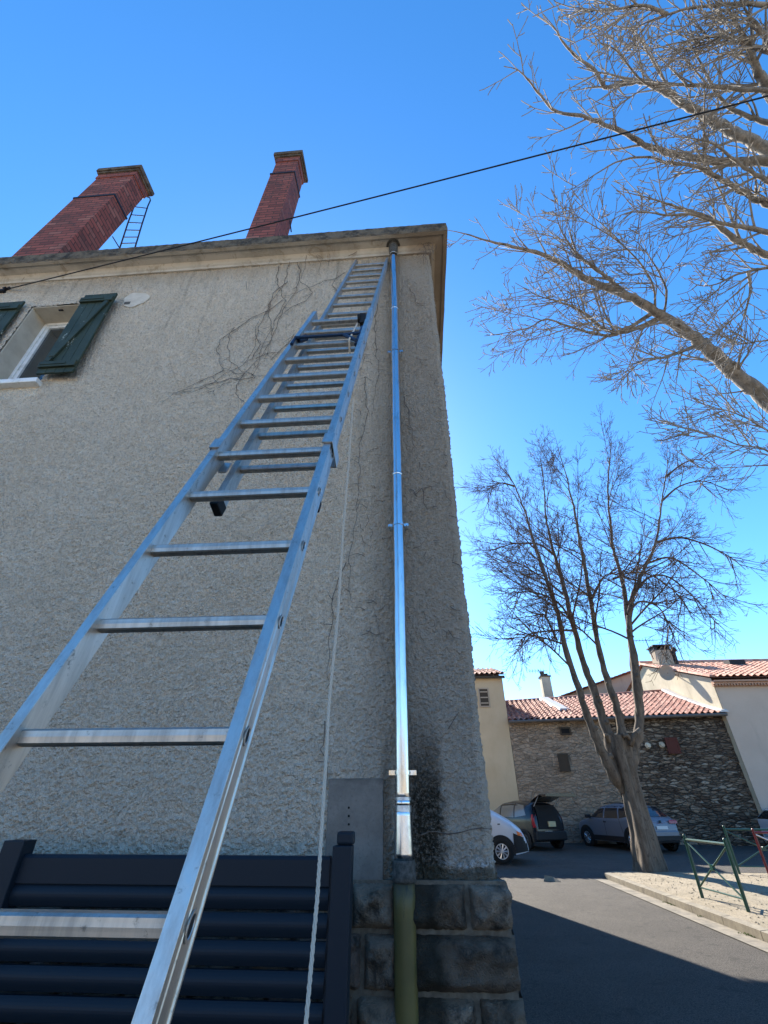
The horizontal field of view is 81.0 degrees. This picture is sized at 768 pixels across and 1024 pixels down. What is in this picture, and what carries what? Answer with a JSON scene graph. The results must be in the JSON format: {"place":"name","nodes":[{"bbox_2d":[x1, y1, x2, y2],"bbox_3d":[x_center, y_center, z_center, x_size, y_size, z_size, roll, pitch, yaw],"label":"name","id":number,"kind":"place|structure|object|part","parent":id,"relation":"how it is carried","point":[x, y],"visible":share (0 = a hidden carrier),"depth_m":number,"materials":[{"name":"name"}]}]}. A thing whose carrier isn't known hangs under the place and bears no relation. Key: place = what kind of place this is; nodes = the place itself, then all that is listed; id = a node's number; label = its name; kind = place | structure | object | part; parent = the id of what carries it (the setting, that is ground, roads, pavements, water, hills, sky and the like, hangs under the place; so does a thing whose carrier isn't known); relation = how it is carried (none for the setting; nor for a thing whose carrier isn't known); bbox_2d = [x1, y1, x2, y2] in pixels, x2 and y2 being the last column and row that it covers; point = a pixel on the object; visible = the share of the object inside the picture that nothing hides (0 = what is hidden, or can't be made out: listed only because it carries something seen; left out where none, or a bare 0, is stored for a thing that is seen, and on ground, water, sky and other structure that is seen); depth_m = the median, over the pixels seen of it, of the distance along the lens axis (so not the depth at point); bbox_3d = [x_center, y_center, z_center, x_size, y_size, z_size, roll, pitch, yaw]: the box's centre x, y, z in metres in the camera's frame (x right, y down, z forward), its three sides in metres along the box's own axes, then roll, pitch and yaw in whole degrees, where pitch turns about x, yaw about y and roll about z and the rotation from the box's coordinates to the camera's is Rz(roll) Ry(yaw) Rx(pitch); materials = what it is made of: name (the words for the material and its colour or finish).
{"place":"outdoors","nodes":[
{"label":"outdoors","id":0,"kind":"place"},
{"bbox_2d":[0,0,767,699],"label":"sky","id":1,"kind":"structure","parent":0,"point":[378,97],"materials":[{"name":"blue"}]},
{"bbox_2d":[544,875,560,881],"bbox_3d":[4.290,9.376,11.529,0.433,0.126,0.258,-6,-34,9],"label":"stone chunk","id":2,"kind":"object","parent":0,"point":[549,878],"visible":1,"depth_m":11.46,"materials":[{"name":"grey stone"}]},
{"bbox_2d":[495,842,767,1023],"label":"road","id":3,"kind":"structure","parent":0,"point":[590,949],"depth_m":5.97,"materials":[{"name":"grey asphalt"}]},
{"bbox_2d":[0,831,354,1023],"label":"slatted fence","id":4,"kind":"object","parent":3,"relation":"on","point":[28,878],"visible":0.88,"depth_m":1.77,"materials":[{"name":"black metal"}]},
{"bbox_2d":[0,257,388,1023],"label":"extension ladder","id":5,"kind":"object","parent":3,"relation":"on","point":[172,931],"visible":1,"depth_m":1.12,"materials":[{"name":"metal"}]},
{"bbox_2d":[304,323,357,1023],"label":"rope","id":6,"kind":"object","parent":5,"relation":"hanging from","point":[311,962],"visible":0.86,"depth_m":1.55,"materials":[{"name":"beige fabric"}]},
{"bbox_2d":[0,150,526,1023],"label":"house","id":7,"kind":"structure","parent":3,"relation":"on","point":[104,448],"depth_m":3.14,"materials":[{"name":"paint"}]},
{"bbox_2d":[0,304,79,388],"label":"window","id":8,"kind":"structure","parent":7,"relation":"in","point":[33,340],"depth_m":5.14,"materials":[{"name":"white paint"}]},
{"bbox_2d":[112,197,150,247],"bbox_3d":[-5.157,-6.065,9.389,0.663,2.374,0.028,-2,-33,3],"label":"roof ladder","id":9,"kind":"object","parent":7,"relation":"on","point":[128,222],"visible":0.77,"depth_m":9.20,"materials":[{"name":"grey metal"}]},
{"bbox_2d":[23,242,488,835],"bbox_3d":[-2.030,-0.796,3.992,5.310,5.952,0.107,-2,-33,3],"label":"dead creeper","id":10,"kind":"object","parent":7,"relation":"attached to","point":[353,456],"visible":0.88,"depth_m":4.25,"materials":[{"name":"brown plant"}]},
{"bbox_2d":[0,95,767,292],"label":"overhead cable","id":11,"kind":"object","parent":7,"relation":"attached to","point":[4,289],"visible":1,"depth_m":4.14,"materials":[{"name":"black rubber"}]},
{"bbox_2d":[386,238,418,1023],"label":"downpipe","id":12,"kind":"object","parent":7,"relation":"attached to","point":[406,1008],"visible":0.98,"depth_m":2.38,"materials":[{"name":"metal"}]},
{"bbox_2d":[473,668,518,810],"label":"narrow house","id":13,"kind":"structure","parent":3,"relation":"on","point":[497,753],"depth_m":23.08,"materials":[{"name":"paint"}]},
{"bbox_2d":[478,688,490,706],"bbox_3d":[5.376,9.959,24.159,0.575,0.986,0.080,-2,-33,3],"label":"window","id":14,"kind":"structure","parent":13,"relation":"in","point":[483,693],"depth_m":24.14,"materials":[{"name":"grey wood"}]},
{"bbox_2d":[490,810,528,864],"bbox_3d":[2.378,10.859,15.589,4.815,2.005,1.968,-5,-34,8],"label":"white van","id":15,"kind":"object","parent":3,"relation":"on","point":[509,841],"visible":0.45,"depth_m":14.38,"materials":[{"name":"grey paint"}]},
{"bbox_2d":[494,794,575,848],"bbox_3d":[5.890,13.227,19.272,1.788,1.875,5.060,15,-36,-22],"label":"hatchback car","id":16,"kind":"object","parent":3,"relation":"on","point":[537,818],"visible":0.57,"depth_m":18.14,"materials":[{"name":"black paint"}]},
{"bbox_3d":[4.937,13.157,19.854,0.408,0.480,0.900,15,-36,-22],"label":"window","id":17,"kind":"part","parent":16,"relation":"part of","materials":[{"name":"grey"}]},
{"bbox_3d":[5.310,12.683,19.139,0.306,0.490,0.830,15,-36,-22],"label":"window","id":18,"kind":"part","parent":16,"relation":"part of","materials":[{"name":"grey glass"}]},
{"bbox_3d":[5.639,12.290,18.530,0.221,0.480,0.694,17,-37,-24],"label":"window","id":19,"kind":"part","parent":16,"relation":"part of","materials":[{"name":"grey"}]},
{"bbox_2d":[561,671,631,695],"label":"gabled house","id":20,"kind":"structure","parent":3,"relation":"on","point":[621,682],"depth_m":33.26,"materials":[{"name":"paint"}]},
{"bbox_2d":[447,0,767,495],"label":"lime tree","id":21,"kind":"object","parent":3,"relation":"on","point":[741,379],"visible":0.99,"depth_m":7.98,"materials":[{"name":"brown plant"}]},
{"bbox_2d":[579,802,681,850],"bbox_3d":[9.955,13.048,18.730,2.160,1.606,4.210,9,-34,-14],"label":"crossover car","id":22,"kind":"object","parent":3,"relation":"on","point":[609,822],"visible":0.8,"depth_m":18.04,"materials":[{"name":"grey paint"}]},
{"bbox_3d":[9.110,12.800,19.204,0.276,0.410,0.861,9,-34,-14],"label":"window","id":23,"kind":"part","parent":22,"relation":"part of","materials":[{"name":"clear glass"}]},
{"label":"window","id":24,"kind":"part","parent":22,"relation":"part of","materials":[{"name":"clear glass"}]},
{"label":"window","id":25,"kind":"part","parent":22,"relation":"part of","materials":[{"name":"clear glass"}]},
{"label":"rear window","id":26,"kind":"part","parent":22,"relation":"part of","materials":[{"name":"blue glass"}]},
{"bbox_2d":[505,689,767,845],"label":"stone barn","id":27,"kind":"structure","parent":3,"relation":"on","point":[693,782],"depth_m":21.47,"materials":[{"name":"stone"}]},
{"bbox_2d":[538,671,553,696],"bbox_3d":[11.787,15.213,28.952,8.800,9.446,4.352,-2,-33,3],"label":"chimney","id":28,"kind":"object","parent":27,"relation":"on","point":[545,685],"depth_m":30.60,"materials":[{"name":"paint"}]},
{"bbox_2d":[557,753,570,771],"bbox_3d":[8.765,12.190,21.902,0.494,0.771,0.080,-2,-33,3],"label":"window","id":29,"kind":"structure","parent":27,"relation":"in","point":[563,759],"depth_m":21.88,"materials":[{"name":"grey wood"}]},
{"bbox_2d":[559,727,571,734],"bbox_3d":[9.125,11.021,22.636,0.537,0.348,0.080,-2,-33,3],"label":"window","id":30,"kind":"structure","parent":27,"relation":"in","point":[563,730],"depth_m":22.61,"materials":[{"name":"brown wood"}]},
{"bbox_2d":[664,737,681,753],"bbox_3d":[13.725,11.095,21.385,0.573,0.687,0.080,-2,-33,3],"label":"window","id":31,"kind":"structure","parent":27,"relation":"in","point":[672,744],"depth_m":21.36,"materials":[{"name":"brown wood"}]},
{"bbox_2d":[593,878,767,951],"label":"gutter strip","id":32,"kind":"object","parent":3,"relation":"on","point":[749,940],"visible":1,"depth_m":7.62,"materials":[{"name":"concrete"}]},
{"bbox_2d":[604,871,767,942],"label":"kerb","id":33,"kind":"structure","parent":3,"relation":"on","point":[743,926],"depth_m":7.90,"materials":[{"name":"concrete"}]},
{"bbox_2d":[626,644,767,814],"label":"pale house","id":34,"kind":"structure","parent":3,"relation":"on","point":[737,689],"depth_m":22.03,"materials":[{"name":"paint"}]},
{"bbox_2d":[634,638,653,658],"bbox_3d":[16.864,8.733,28.770,1.540,1.346,0.500,-2,-33,3],"label":"television aerial","id":35,"kind":"object","parent":34,"relation":"attached to","point":[646,642],"visible":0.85,"depth_m":29.03,"materials":[{"name":"grey metal"}]},
{"bbox_2d":[659,665,675,679],"bbox_3d":[16.137,9.176,25.558,0.781,0.840,0.519,-25,-41,33],"label":"satellite dish","id":36,"kind":"object","parent":34,"relation":"attached to","point":[666,672],"visible":1,"depth_m":25.46,"materials":[{"name":"grey metal"}]},
{"bbox_2d":[663,901,754,937],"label":"kerb weeds","id":37,"kind":"object","parent":3,"relation":"on","point":[747,934],"visible":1,"depth_m":6.73,"materials":[{"name":"green plant"}]},
{"bbox_2d":[757,808,767,840],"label":"parked car","id":38,"kind":"object","parent":3,"relation":"on","point":[762,818],"visible":0.24,"depth_m":19.06,"materials":[{"name":"grey paint"}]},
{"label":"window","id":39,"kind":"part","parent":38,"relation":"part of","materials":[{"name":"black glass"}]},
{"bbox_2d":[610,871,767,928],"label":"pavement","id":40,"kind":"structure","parent":0,"point":[753,898],"depth_m":9.63,"materials":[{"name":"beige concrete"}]},
{"bbox_2d":[455,402,767,872],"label":"plane tree","id":41,"kind":"object","parent":40,"relation":"in","point":[619,753],"visible":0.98,"depth_m":15.99,"materials":[{"name":"brown plant"}]},
{"bbox_2d":[683,834,750,911],"bbox_3d":[6.095,6.635,8.322,0.058,1.050,1.438,-1,-33,2],"label":"crowd barrier","id":42,"kind":"object","parent":40,"relation":"on","point":[713,868],"visible":0.92,"depth_m":8.21,"materials":[{"name":"green metal"}]},
{"bbox_2d":[722,825,767,873],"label":"crowd barrier","id":43,"kind":"object","parent":40,"relation":"on","point":[763,848],"visible":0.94,"depth_m":11.93,"materials":[{"name":"green metal"}]},
{"bbox_2d":[751,828,767,873],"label":"crowd barrier","id":44,"kind":"object","parent":40,"relation":"on","point":[759,847],"visible":1,"depth_m":11.39,"materials":[{"name":"red metal"}]}
]}

